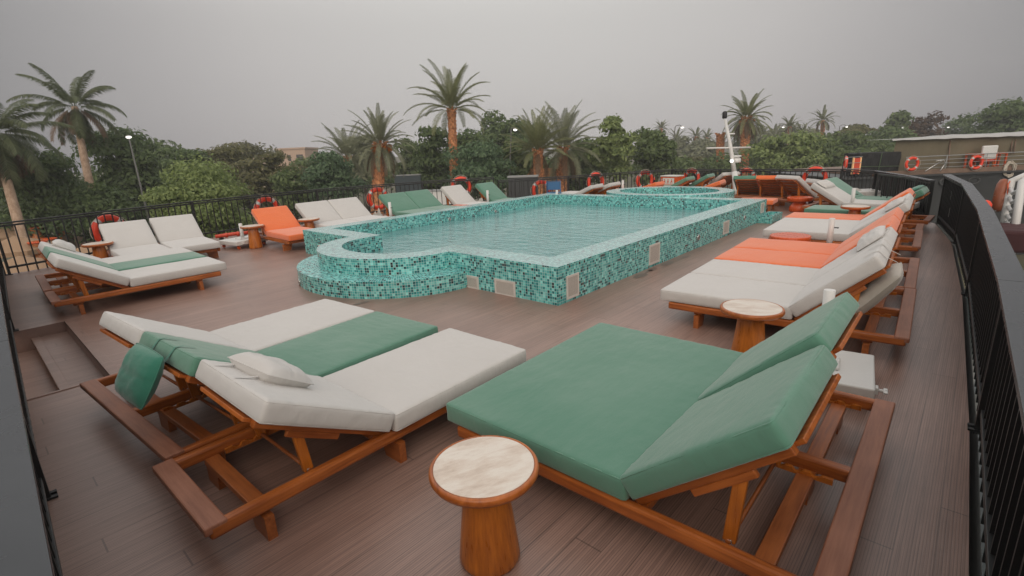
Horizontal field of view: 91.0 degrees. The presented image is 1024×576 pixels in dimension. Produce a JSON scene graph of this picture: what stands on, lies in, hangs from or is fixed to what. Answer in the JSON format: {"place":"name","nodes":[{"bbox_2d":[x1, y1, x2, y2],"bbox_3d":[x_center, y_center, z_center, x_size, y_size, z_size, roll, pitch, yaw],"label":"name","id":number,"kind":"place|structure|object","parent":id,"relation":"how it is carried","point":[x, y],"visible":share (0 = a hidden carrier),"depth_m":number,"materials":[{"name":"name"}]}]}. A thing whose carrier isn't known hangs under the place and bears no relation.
{"place":"outdoors","nodes":[
{"label":"outdoors","id":0,"kind":"place"},
{"bbox_2d":[276,147,318,165],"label":"apartment building","id":1,"kind":"structure","parent":0,"point":[297,152],"depth_m":85.05,"materials":[{"name":"beige paint"}]},
{"bbox_2d":[5,201,968,575],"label":"deck","id":2,"kind":"structure","parent":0,"point":[115,509],"depth_m":3.00,"materials":[{"name":"brown wood"}]},
{"bbox_2d":[0,285,62,575],"bbox_3d":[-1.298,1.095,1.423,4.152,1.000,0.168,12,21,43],"label":"safety railing","id":3,"kind":"object","parent":2,"relation":"on","point":[28,546],"visible":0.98,"depth_m":1.48,"materials":[{"name":"black metal"}]},
{"bbox_2d":[13,319,118,400],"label":"sunken steps","id":4,"kind":"structure","parent":2,"relation":"on","point":[62,356],"depth_m":5.54,"materials":[{"name":"wood"}]},
{"bbox_2d":[81,241,113,257],"bbox_3d":[-7.901,-0.617,9.661,0.494,0.500,0.494,0,16,8],"label":"side table","id":5,"kind":"object","parent":2,"relation":"on","point":[99,250],"visible":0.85,"depth_m":9.55,"materials":[{"name":"brown wood"}]},
{"bbox_2d":[0,201,195,274],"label":"safety railing","id":6,"kind":"object","parent":2,"relation":"on","point":[26,264],"visible":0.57,"depth_m":10.32,"materials":[{"name":"black metal"}]},
{"bbox_2d":[89,212,125,247],"bbox_3d":[-8.908,-1.272,11.149,0.140,0.815,0.820,4,14,24],"label":"lifebuoy","id":7,"kind":"object","parent":6,"relation":"attached to","point":[95,229],"visible":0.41,"depth_m":10.92,"materials":[{"name":"red plastic"}]},
{"bbox_2d":[35,239,206,297],"bbox_3d":[-6.458,-0.468,8.311,1.596,0.796,2.111,12,21,43],"label":"sun lounger","id":8,"kind":"object","parent":2,"relation":"on","point":[117,263],"visible":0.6,"depth_m":8.08,"materials":[{"name":"white fabric"}]},
{"bbox_2d":[99,219,170,256],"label":"sun lounger","id":9,"kind":"object","parent":2,"relation":"on","point":[131,237],"visible":0.77,"depth_m":9.96,"materials":[{"name":"white fabric"}]},
{"bbox_2d":[44,252,226,314],"bbox_3d":[-5.508,-0.258,7.423,0.856,0.775,2.111,12,21,42],"label":"sun lounger","id":10,"kind":"object","parent":2,"relation":"on","point":[198,270],"visible":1,"depth_m":7.11,"materials":[{"name":"white fabric"}]},
{"bbox_2d":[149,214,220,257],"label":"sun lounger","id":11,"kind":"object","parent":2,"relation":"on","point":[183,231],"visible":0.82,"depth_m":10.54,"materials":[{"name":"white fabric"}]},
{"bbox_2d":[218,223,266,248],"bbox_3d":[-6.145,-1.216,11.492,0.815,0.520,0.740,7,18,31],"label":"parasol stand","id":12,"kind":"object","parent":2,"relation":"on","point":[239,241],"visible":0.72,"depth_m":11.36,"materials":[{"name":"white paint"}]},
{"bbox_2d":[240,224,264,248],"bbox_3d":[-5.734,-1.141,11.189,0.494,0.500,0.494,-14,19,-35],"label":"side table","id":13,"kind":"object","parent":2,"relation":"on","point":[254,238],"visible":1,"depth_m":11.10,"materials":[{"name":"brown wood"}]},
{"bbox_2d":[192,189,317,237],"bbox_3d":[-6.941,-2.095,14.002,0.120,1.000,3.433,10,20,39],"label":"safety railing","id":14,"kind":"object","parent":2,"relation":"on","point":[248,198],"visible":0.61,"depth_m":13.51,"materials":[{"name":"black metal"}]},
{"bbox_2d":[79,299,437,460],"bbox_3d":[-2.040,0.468,4.199,1.801,0.766,2.234,9,19,37],"label":"sun lounger","id":15,"kind":"object","parent":2,"relation":"on","point":[323,337],"visible":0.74,"depth_m":3.80,"materials":[{"name":"white fabric"}]},
{"bbox_2d":[251,205,311,250],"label":"sun lounger","id":16,"kind":"object","parent":2,"relation":"on","point":[283,225],"visible":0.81,"depth_m":11.39,"materials":[{"name":"orange fabric"}]},
{"bbox_2d":[152,328,525,540],"bbox_3d":[-0.967,0.645,3.344,0.900,0.779,2.303,10,20,40],"label":"sun lounger","id":17,"kind":"object","parent":2,"relation":"on","point":[387,401],"visible":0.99,"depth_m":2.89,"materials":[{"name":"white fabric"}]},
{"bbox_2d":[295,197,387,227],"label":"sun lounger","id":18,"kind":"object","parent":2,"relation":"on","point":[339,211],"visible":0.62,"depth_m":12.70,"materials":[{"name":"white fabric"}]},
{"bbox_2d":[317,181,422,213],"bbox_3d":[-4.418,-2.782,16.060,3.383,1.000,0.120,-11,18,-29],"label":"safety railing","id":19,"kind":"object","parent":2,"relation":"on","point":[361,187],"visible":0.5,"depth_m":15.96,"materials":[{"name":"black metal"}]},
{"bbox_2d":[378,189,458,216],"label":"sun lounger","id":20,"kind":"object","parent":2,"relation":"on","point":[411,202],"visible":0.59,"depth_m":14.29,"materials":[{"name":"green fabric"}]},
{"bbox_2d":[422,177,493,204],"bbox_3d":[-1.792,-3.216,17.182,2.500,1.000,0.120,-7,16,-15],"label":"safety railing","id":21,"kind":"object","parent":2,"relation":"on","point":[458,180],"visible":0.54,"depth_m":17.07,"materials":[{"name":"black metal"}]},
{"bbox_2d":[440,185,484,204],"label":"sun lounger","id":22,"kind":"object","parent":2,"relation":"on","point":[456,194],"visible":0.52,"depth_m":15.29,"materials":[{"name":"white fabric"}]},
{"bbox_2d":[429,435,538,575],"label":"side table","id":23,"kind":"object","parent":2,"relation":"on","point":[483,481],"visible":1,"depth_m":2.23,"materials":[{"name":"brown wood"}]},
{"bbox_2d":[475,182,511,201],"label":"sun lounger","id":24,"kind":"object","parent":2,"relation":"on","point":[496,193],"visible":0.48,"depth_m":15.94,"materials":[{"name":"green fabric"}]},
{"bbox_2d":[297,193,766,305],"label":"raised pool","id":25,"kind":"structure","parent":2,"relation":"on","point":[341,262],"depth_m":7.22,"materials":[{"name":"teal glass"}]},
{"bbox_2d":[367,203,707,256],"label":"pool water","id":26,"kind":"structure","parent":25,"relation":"in","point":[549,230],"depth_m":10.66,"materials":[{"name":"teal liquid"}]},
{"bbox_2d":[606,186,734,197],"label":"round spa pool","id":27,"kind":"structure","parent":2,"relation":"on","point":[680,191],"depth_m":14.54,"materials":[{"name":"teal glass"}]},
{"bbox_2d":[446,292,895,575],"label":"sun lounger","id":28,"kind":"object","parent":2,"relation":"on","point":[613,417],"visible":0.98,"depth_m":2.58,"materials":[{"name":"green fabric"}]},
{"bbox_2d":[706,111,750,193],"bbox_3d":[7.123,-4.383,16.591,1.241,2.798,0.837,7,18,32],"label":"signal mast","id":29,"kind":"object","parent":2,"relation":"on","point":[734,159],"visible":0.96,"depth_m":16.49,"materials":[{"name":"white metal"}]},
{"bbox_2d":[733,176,767,197],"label":"sun lounger","id":30,"kind":"object","parent":2,"relation":"on","point":[746,186],"visible":0.56,"depth_m":14.86,"materials":[{"name":"brown wood"}]},
{"bbox_2d":[720,299,784,352],"bbox_3d":[2.008,0.398,4.250,0.494,0.500,0.494,-8,16,-18],"label":"side table","id":31,"kind":"object","parent":2,"relation":"on","point":[752,316],"visible":0.82,"depth_m":4.15,"materials":[{"name":"brown wood"}]},
{"bbox_2d":[757,211,782,223],"bbox_3d":[5.921,-1.621,11.533,0.297,0.170,0.800,11,21,41],"label":"foot bath","id":32,"kind":"object","parent":2,"relation":"on","point":[769,217],"visible":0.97,"depth_m":11.32,"materials":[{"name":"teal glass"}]},
{"bbox_2d":[752,175,790,205],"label":"sun lounger","id":33,"kind":"object","parent":2,"relation":"on","point":[769,186],"visible":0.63,"depth_m":14.25,"materials":[{"name":"brown wood"}]},
{"bbox_2d":[660,225,916,353],"bbox_3d":[2.906,-0.148,5.265,2.112,0.932,1.719,10,20,38],"label":"sun lounger","id":34,"kind":"object","parent":2,"relation":"on","point":[866,274],"visible":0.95,"depth_m":4.88,"materials":[{"name":"white fabric"}]},
{"bbox_2d":[769,232,811,241],"bbox_3d":[4.375,-0.657,7.935,0.580,0.362,0.580,11,21,41],"label":"spool stool","id":35,"kind":"object","parent":2,"relation":"on","point":[792,236],"visible":0.42,"depth_m":7.79,"materials":[{"name":"orange paint"}]},
{"bbox_2d":[775,175,818,205],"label":"sun lounger","id":36,"kind":"object","parent":2,"relation":"on","point":[791,185],"visible":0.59,"depth_m":13.47,"materials":[{"name":"white wood"}]},
{"bbox_2d":[787,196,812,211],"bbox_3d":[7.316,-2.137,12.804,0.580,0.362,0.580,11,21,41],"label":"spool stool","id":37,"kind":"object","parent":2,"relation":"on","point":[798,203],"visible":0.92,"depth_m":12.66,"materials":[{"name":"orange paint"}]},
{"bbox_2d":[714,207,919,288],"bbox_3d":[3.983,-0.536,6.552,2.111,0.899,1.696,10,20,38],"label":"sun lounger","id":38,"kind":"object","parent":2,"relation":"on","point":[818,255],"visible":0.6,"depth_m":6.48,"materials":[{"name":"orange fabric"}]},
{"bbox_2d":[763,193,922,256],"bbox_3d":[5.546,-1.117,8.407,2.111,0.890,1.616,10,20,38],"label":"sun lounger","id":39,"kind":"object","parent":2,"relation":"on","point":[816,229],"visible":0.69,"depth_m":8.09,"materials":[{"name":"white fabric"}]},
{"bbox_2d":[812,177,891,202],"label":"sun lounger","id":40,"kind":"object","parent":2,"relation":"on","point":[842,185],"visible":0.26,"depth_m":12.24,"materials":[{"name":"fabric"}]},
{"bbox_2d":[822,289,887,398],"bbox_3d":[2.388,0.379,3.780,0.755,0.750,0.680,8,18,33],"label":"parasol stand","id":41,"kind":"object","parent":2,"relation":"on","point":[855,371],"visible":0.47,"depth_m":3.66,"materials":[{"name":"white paint"}]},
{"bbox_2d":[786,188,923,235],"bbox_3d":[6.306,-1.392,9.313,2.111,0.870,0.776,10,20,39],"label":"sun lounger","id":42,"kind":"object","parent":2,"relation":"on","point":[918,226],"visible":0.41,"depth_m":9.20,"materials":[{"name":"fabric"}]},
{"bbox_2d":[840,169,875,188],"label":"safety railing","id":43,"kind":"object","parent":2,"relation":"on","point":[855,171],"visible":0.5,"depth_m":14.21,"materials":[{"name":"black metal"}]},
{"bbox_2d":[802,180,919,210],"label":"sun lounger","id":44,"kind":"object","parent":2,"relation":"on","point":[830,192],"visible":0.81,"depth_m":11.64,"materials":[{"name":"white fabric"}]},
{"bbox_2d":[804,185,934,228],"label":"sun lounger","id":45,"kind":"object","parent":2,"relation":"on","point":[921,191],"visible":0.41,"depth_m":9.94,"materials":[{"name":"fabric"}]},
{"bbox_2d":[872,171,905,196],"bbox_3d":[9.502,-2.452,12.669,0.160,0.880,2.112,2,16,18],"label":"safety railing","id":46,"kind":"object","parent":2,"relation":"on","point":[891,185],"visible":0.31,"depth_m":12.65,"materials":[{"name":"black metal"}]},
{"bbox_2d":[875,173,917,197],"bbox_3d":[8.595,-2.073,11.334,0.040,0.900,1.719,1,16,13],"label":"safety railing","id":47,"kind":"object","parent":2,"relation":"on","point":[896,177],"depth_m":11.34,"materials":[{"name":"black metal"}]},
{"bbox_2d":[904,175,935,219],"bbox_3d":[8.899,-1.975,11.038,0.160,0.880,1.555,4,17,22],"label":"safety railing","id":48,"kind":"object","parent":2,"relation":"on","point":[924,206],"visible":0.41,"depth_m":10.66,"materials":[{"name":"black metal"}]},
{"bbox_2d":[934,174,969,241],"bbox_3d":[8.091,-1.507,9.253,0.168,1.000,2.337,7,18,33],"label":"safety railing","id":49,"kind":"object","parent":2,"relation":"on","point":[950,201],"visible":0.75,"depth_m":9.27,"materials":[{"name":"black metal"}]},
{"bbox_2d":[951,183,992,292],"bbox_3d":[6.352,-0.803,6.995,0.167,1.000,3.597,9,19,37],"label":"safety railing","id":50,"kind":"object","parent":2,"relation":"on","point":[973,200],"visible":0.73,"depth_m":6.84,"materials":[{"name":"black metal"}]},
{"bbox_2d":[961,209,1023,427],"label":"safety railing","id":51,"kind":"object","parent":2,"relation":"on","point":[994,259],"visible":0.63,"depth_m":3.96,"materials":[{"name":"black metal"}]},
{"bbox_2d":[967,280,1023,575],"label":"safety railing","id":52,"kind":"object","parent":2,"relation":"on","point":[998,428],"visible":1,"depth_m":2.24,"materials":[{"name":"black metal"}]},
{"bbox_2d":[0,0,1023,172],"label":"sky","id":53,"kind":"structure","parent":0,"point":[192,74],"materials":[{"name":"grey"}]},
{"bbox_2d":[1,141,1023,288],"bbox_3d":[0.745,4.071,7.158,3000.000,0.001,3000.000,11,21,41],"label":"ground","id":54,"kind":"structure","parent":0,"point":[1019,257],"depth_m":78.48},
{"bbox_2d":[2,256,49,273],"bbox_3d":[-16.630,0.435,17.427,2.293,3.164,2.293,11,21,41],"label":"garden parasol","id":55,"kind":"object","parent":54,"relation":"on","point":[19,260],"visible":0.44,"depth_m":16.74,"materials":[{"name":"beige fabric"}]},
{"bbox_2d":[0,236,52,257],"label":"garden parasol","id":56,"kind":"object","parent":54,"relation":"on","point":[16,247],"visible":0.39,"depth_m":18.54,"materials":[{"name":"beige fabric"}]},
{"bbox_2d":[0,99,74,256],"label":"royal palm","id":57,"kind":"object","parent":54,"relation":"on","point":[12,165],"visible":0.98,"depth_m":20.99,"materials":[{"name":"green plant"}]},
{"bbox_2d":[0,147,103,239],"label":"broadleaf tree","id":58,"kind":"object","parent":54,"relation":"on","point":[50,198],"visible":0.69,"depth_m":23.23,"materials":[{"name":"green plant"}]},
{"bbox_2d":[6,63,126,241],"bbox_3d":[-23.284,-6.217,27.799,4.597,11.275,4.460,1,16,14],"label":"royal palm","id":59,"kind":"object","parent":54,"relation":"on","point":[82,132],"visible":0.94,"depth_m":26.82,"materials":[{"name":"green plant"}]},
{"bbox_2d":[58,182,146,243],"bbox_3d":[-20.247,-2.643,25.279,3.346,5.288,3.584,-6,16,-12],"label":"broadleaf tree","id":60,"kind":"object","parent":54,"relation":"on","point":[113,199],"visible":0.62,"depth_m":24.31,"materials":[{"name":"green plant"}]},
{"bbox_2d":[70,123,175,234],"bbox_3d":[-23.899,-5.780,31.251,5.731,8.500,5.846,11,21,41],"label":"broadleaf tree","id":61,"kind":"object","parent":54,"relation":"on","point":[118,171],"visible":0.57,"depth_m":29.91,"materials":[{"name":"green plant"}]},
{"bbox_2d":[154,147,219,191],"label":"broadleaf tree","id":62,"kind":"object","parent":54,"relation":"on","point":[172,153],"visible":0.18,"depth_m":38.51,"materials":[{"name":"green plant"}]},
{"bbox_2d":[138,153,258,237],"bbox_3d":[-12.730,-2.350,20.941,4.139,6.322,4.731,-10,17,-25],"label":"broadleaf tree","id":63,"kind":"object","parent":54,"relation":"on","point":[199,182],"visible":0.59,"depth_m":19.81,"materials":[{"name":"green plant"}]},
{"bbox_2d":[184,144,255,209],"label":"broadleaf tree","id":64,"kind":"object","parent":54,"relation":"on","point":[226,157],"visible":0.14,"depth_m":41.01,"materials":[{"name":"green plant"}]},
{"bbox_2d":[210,140,291,213],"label":"broadleaf tree","id":65,"kind":"object","parent":54,"relation":"on","point":[252,151],"visible":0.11,"depth_m":57.06,"materials":[{"name":"green plant"}]},
{"bbox_2d":[233,151,307,207],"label":"broadleaf tree","id":66,"kind":"object","parent":54,"relation":"on","point":[260,169],"visible":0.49,"depth_m":36.84,"materials":[{"name":"green plant"}]},
{"bbox_2d":[266,166,319,223],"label":"broadleaf tree","id":67,"kind":"object","parent":54,"relation":"on","point":[287,180],"visible":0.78,"depth_m":33.34,"materials":[{"name":"green plant"}]},
{"bbox_2d":[301,150,366,201],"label":"broadleaf tree","id":68,"kind":"object","parent":54,"relation":"on","point":[329,170],"visible":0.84,"depth_m":32.05,"materials":[{"name":"green plant"}]},
{"bbox_2d":[311,120,372,180],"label":"date palm","id":69,"kind":"object","parent":54,"relation":"on","point":[347,149],"visible":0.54,"depth_m":37.51,"materials":[{"name":"green plant"}]},
{"bbox_2d":[338,134,375,211],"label":"broadleaf tree","id":70,"kind":"object","parent":54,"relation":"on","point":[357,172],"visible":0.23,"depth_m":47.48,"materials":[{"name":"green plant"}]},
{"bbox_2d":[337,103,416,214],"bbox_3d":[-7.906,-6.439,30.498,4.612,8.890,4.402,-9,17,-23],"label":"date palm","id":71,"kind":"object","parent":54,"relation":"on","point":[382,153],"visible":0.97,"depth_m":29.64,"materials":[{"name":"green plant"}]},
{"bbox_2d":[392,136,421,181],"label":"broadleaf tree","id":72,"kind":"object","parent":54,"relation":"on","point":[408,156],"visible":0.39,"depth_m":48.94,"materials":[{"name":"green plant"}]},
{"bbox_2d":[394,174,420,192],"bbox_3d":[-7.813,-6.465,38.632,2.068,4.408,0.310,-2,15,4],"label":"screen","id":73,"kind":"object","parent":54,"relation":"on","point":[408,178],"visible":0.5,"depth_m":38.07,"materials":[{"name":"grey metal"}]},
{"bbox_2d":[410,125,450,189],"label":"broadleaf tree","id":74,"kind":"object","parent":54,"relation":"on","point":[429,162],"visible":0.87,"depth_m":39.16,"materials":[{"name":"green plant"}]},
{"bbox_2d":[0,139,893,210],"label":"undergrowth","id":75,"kind":"object","parent":54,"relation":"on","point":[711,162],"visible":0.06,"depth_m":50.37,"materials":[{"name":"green plant"}]},
{"bbox_2d":[404,58,490,184],"bbox_3d":[-3.994,-9.310,34.757,5.964,11.758,5.519,-10,17,-25],"label":"date palm","id":76,"kind":"object","parent":54,"relation":"on","point":[448,97],"visible":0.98,"depth_m":33.60,"materials":[{"name":"green plant"}]},
{"bbox_2d":[442,127,490,164],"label":"broadleaf tree","id":77,"kind":"object","parent":54,"relation":"on","point":[467,138],"visible":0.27,"depth_m":44.32,"materials":[{"name":"green plant"}]},
{"bbox_2d":[440,139,516,200],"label":"broadleaf tree","id":78,"kind":"object","parent":54,"relation":"on","point":[483,162],"visible":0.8,"depth_m":32.05,"materials":[{"name":"green plant"}]},
{"bbox_2d":[479,109,544,161],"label":"broadleaf tree","id":79,"kind":"object","parent":54,"relation":"on","point":[495,129],"visible":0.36,"depth_m":50.52,"materials":[{"name":"green plant"}]},
{"bbox_2d":[496,138,531,188],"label":"broadleaf tree","id":80,"kind":"object","parent":54,"relation":"on","point":[519,168],"visible":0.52,"depth_m":35.17,"materials":[{"name":"green plant"}]},
{"bbox_2d":[500,105,575,193],"bbox_3d":[1.869,-7.313,32.526,4.850,8.560,5.036,1,16,12],"label":"date palm","id":81,"kind":"object","parent":54,"relation":"on","point":[537,137],"visible":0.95,"depth_m":31.48,"materials":[{"name":"green plant"}]},
{"bbox_2d":[519,100,604,191],"bbox_3d":[3.607,-8.406,35.181,5.953,9.146,6.420,11,21,41],"label":"date palm","id":82,"kind":"object","parent":54,"relation":"on","point":[561,165],"visible":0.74,"depth_m":34.47,"materials":[{"name":"green plant"}]},
{"bbox_2d":[569,137,609,190],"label":"broadleaf tree","id":83,"kind":"object","parent":54,"relation":"on","point":[586,170],"visible":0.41,"depth_m":41.11,"materials":[{"name":"green plant"}]},
{"bbox_2d":[587,113,641,181],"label":"broadleaf tree","id":84,"kind":"object","parent":54,"relation":"on","point":[615,150],"visible":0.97,"depth_m":37.22,"materials":[{"name":"green plant"}]},
{"bbox_2d":[628,126,679,185],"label":"broadleaf tree","id":85,"kind":"object","parent":54,"relation":"on","point":[656,148],"visible":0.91,"depth_m":39.15,"materials":[{"name":"green plant"}]},
{"bbox_2d":[678,138,715,157],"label":"broadleaf tree","id":86,"kind":"object","parent":54,"relation":"on","point":[697,147],"visible":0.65,"depth_m":84.34,"materials":[{"name":"green plant"}]},
{"bbox_2d":[722,88,772,175],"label":"date palm","id":87,"kind":"object","parent":54,"relation":"on","point":[745,131],"visible":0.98,"depth_m":51.61,"materials":[{"name":"green plant"}]},
{"bbox_2d":[725,125,787,151],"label":"broadleaf tree","id":88,"kind":"object","parent":54,"relation":"on","point":[764,129],"visible":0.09,"depth_m":99.09,"materials":[{"name":"green plant"}]},
{"bbox_2d":[738,129,828,174],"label":"broadleaf tree","id":89,"kind":"object","parent":54,"relation":"on","point":[774,152],"visible":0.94,"depth_m":44.76,"materials":[{"name":"green plant"}]},
{"bbox_2d":[807,104,839,134],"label":"date palm","id":90,"kind":"object","parent":54,"relation":"on","point":[823,123],"visible":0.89,"depth_m":84.73,"materials":[{"name":"green plant"}]},
{"bbox_2d":[813,138,854,166],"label":"broadleaf tree","id":91,"kind":"object","parent":54,"relation":"on","point":[835,161],"visible":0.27,"depth_m":48.28,"materials":[{"name":"green plant"}]},
{"bbox_2d":[831,124,878,143],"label":"broadleaf tree","id":92,"kind":"object","parent":54,"relation":"on","point":[863,128],"visible":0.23,"depth_m":69.00,"materials":[{"name":"green plant"}]},
{"bbox_2d":[817,130,895,158],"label":"broadleaf tree","id":93,"kind":"object","parent":54,"relation":"on","point":[856,141],"visible":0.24,"depth_m":53.39,"materials":[{"name":"green plant"}]},
{"bbox_2d":[867,125,918,147],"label":"broadleaf tree","id":94,"kind":"object","parent":54,"relation":"on","point":[891,133],"visible":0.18,"depth_m":60.55,"materials":[{"name":"green plant"}]},
{"bbox_2d":[766,131,1023,256],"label":"moored boat","id":95,"kind":"object","parent":54,"relation":"on","point":[937,156],"visible":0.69,"depth_m":22.56,"materials":[{"name":"paint"}]},
{"bbox_2d":[842,151,900,176],"bbox_3d":[16.334,-5.639,22.896,1.868,1.039,1.192,-3,15,1],"label":"covered crate","id":96,"kind":"object","parent":95,"relation":"on","point":[884,161],"visible":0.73,"depth_m":22.37,"materials":[{"name":"black fabric"}]},
{"bbox_2d":[878,110,914,131],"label":"broadleaf tree","id":97,"kind":"object","parent":54,"relation":"on","point":[898,118],"visible":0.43,"depth_m":73.64,"materials":[{"name":"green plant"}]},
{"bbox_2d":[909,110,949,135],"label":"broadleaf tree","id":98,"kind":"object","parent":54,"relation":"on","point":[929,122],"visible":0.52,"depth_m":75.05,"materials":[{"name":"green plant"}]},
{"bbox_2d":[941,118,976,134],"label":"broadleaf tree","id":99,"kind":"object","parent":54,"relation":"on","point":[953,127],"visible":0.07,"depth_m":93.97,"materials":[{"name":"green plant"}]},
{"bbox_2d":[952,245,981,575],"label":"ship hull","id":100,"kind":"object","parent":54,"relation":"on","point":[975,563],"visible":0.04,"depth_m":3.15,"materials":[{"name":"black metal"}]},
{"bbox_2d":[951,96,1023,133],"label":"broadleaf tree","id":101,"kind":"object","parent":54,"relation":"on","point":[1007,116],"visible":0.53,"depth_m":58.52,"materials":[{"name":"green plant"}]},
{"bbox_2d":[972,173,1023,412],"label":"boarding ladder","id":102,"kind":"object","parent":54,"relation":"on","point":[1017,209],"visible":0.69,"depth_m":8.88,"materials":[{"name":"white paint"}]},
{"bbox_2d":[992,179,1009,211],"bbox_3d":[9.038,-1.713,9.300,0.203,0.592,0.335,11,21,41],"label":"life float","id":103,"kind":"object","parent":102,"relation":"attached to","point":[1002,187],"visible":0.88,"depth_m":9.24,"materials":[{"name":"orange plastic"}]},
{"bbox_2d":[1000,223,1023,252],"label":"dark red cover","id":104,"kind":"object","parent":102,"relation":"on","point":[1014,233],"depth_m":8.03,"materials":[{"name":"red fabric"}]},
{"bbox_2d":[507,175,538,197],"bbox_3d":[0.628,-3.123,24.565,1.473,4.646,0.310,1,16,13],"label":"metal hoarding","id":105,"kind":"object","parent":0,"point":[526,192],"visible":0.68,"depth_m":23.98,"materials":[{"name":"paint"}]},
{"bbox_2d":[966,297,985,575],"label":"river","id":106,"kind":"structure","parent":0,"point":[982,544],"depth_m":8.20,"materials":[{"name":"liquid"}]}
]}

